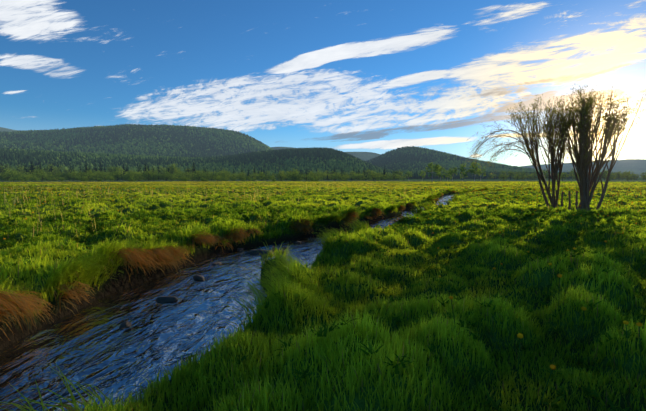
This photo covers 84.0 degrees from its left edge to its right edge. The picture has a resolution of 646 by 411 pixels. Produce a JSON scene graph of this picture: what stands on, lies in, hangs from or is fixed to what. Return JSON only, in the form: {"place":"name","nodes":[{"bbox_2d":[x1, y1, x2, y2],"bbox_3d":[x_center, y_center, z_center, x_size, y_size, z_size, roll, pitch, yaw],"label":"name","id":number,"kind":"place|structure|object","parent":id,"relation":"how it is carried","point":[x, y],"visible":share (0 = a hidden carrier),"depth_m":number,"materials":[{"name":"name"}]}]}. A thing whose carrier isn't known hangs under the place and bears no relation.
{"place":"outdoors","nodes":[
{"label":"outdoors","id":0,"kind":"place"},
{"bbox_2d":[0,193,459,410],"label":"stream water","id":1,"kind":"structure","parent":0,"point":[92,344],"depth_m":4.03,"materials":[{"name":"blue liquid"}]},
{"bbox_2d":[119,241,300,329],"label":"stream rocks","id":2,"kind":"object","parent":1,"relation":"in","point":[127,324],"visible":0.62,"depth_m":6.17,"materials":[{"name":"grey stone"}]},
{"bbox_2d":[0,180,645,410],"bbox_3d":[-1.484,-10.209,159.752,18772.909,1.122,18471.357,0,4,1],"label":"ground","id":3,"kind":"structure","parent":0,"point":[113,283],"depth_m":4.98,"materials":[{"name":"brown soil"}]},
{"bbox_2d":[0,181,627,410],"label":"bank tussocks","id":4,"kind":"object","parent":3,"relation":"on","point":[14,298],"visible":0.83,"depth_m":5.33,"materials":[{"name":"green plant"}]},
{"bbox_2d":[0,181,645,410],"bbox_3d":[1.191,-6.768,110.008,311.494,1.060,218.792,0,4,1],"label":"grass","id":5,"kind":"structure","parent":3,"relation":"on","point":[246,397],"depth_m":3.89,"materials":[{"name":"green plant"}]},
{"bbox_2d":[0,205,645,410],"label":"meadow weeds","id":6,"kind":"object","parent":3,"relation":"on","point":[402,361],"visible":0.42,"depth_m":7.21,"materials":[{"name":"green plant"}]},
{"bbox_2d":[0,161,645,181],"bbox_3d":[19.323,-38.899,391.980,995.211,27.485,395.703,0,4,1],"label":"tree line","id":7,"kind":"object","parent":3,"relation":"on","point":[172,172],"visible":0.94,"depth_m":304.94,"materials":[{"name":"green plant"}]},
{"bbox_2d":[0,185,645,410],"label":"wildflowers","id":8,"kind":"object","parent":3,"relation":"on","point":[552,366],"visible":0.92,"depth_m":9.33,"materials":[{"name":"plant"}]},
{"bbox_2d":[466,85,645,211],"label":"tree branches","id":9,"kind":"object","parent":3,"relation":"on","point":[586,183],"visible":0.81,"depth_m":15.34,"materials":[{"name":"brown plant"}]},
{"bbox_2d":[463,84,645,171],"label":"leaves","id":10,"kind":"object","parent":9,"relation":"attached to","point":[575,115],"visible":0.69,"depth_m":15.27,"materials":[{"name":"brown plant"}]},
{"bbox_2d":[0,127,645,180],"bbox_3d":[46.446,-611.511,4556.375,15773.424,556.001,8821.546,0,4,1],"label":"hills","id":11,"kind":"structure","parent":0,"point":[637,166],"depth_m":3528.58,"materials":[{"name":"green plant"}]},
{"bbox_2d":[0,124,632,178],"bbox_3d":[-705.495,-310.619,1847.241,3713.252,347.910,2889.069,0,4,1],"label":"hill forest","id":12,"kind":"object","parent":11,"relation":"on","point":[15,152],"visible":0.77,"depth_m":1337.04,"materials":[{"name":"green plant"}]},
{"bbox_2d":[0,0,645,166],"label":"sky","id":13,"kind":"structure","parent":0,"point":[375,76],"materials":[{"name":"blue"}]}
]}

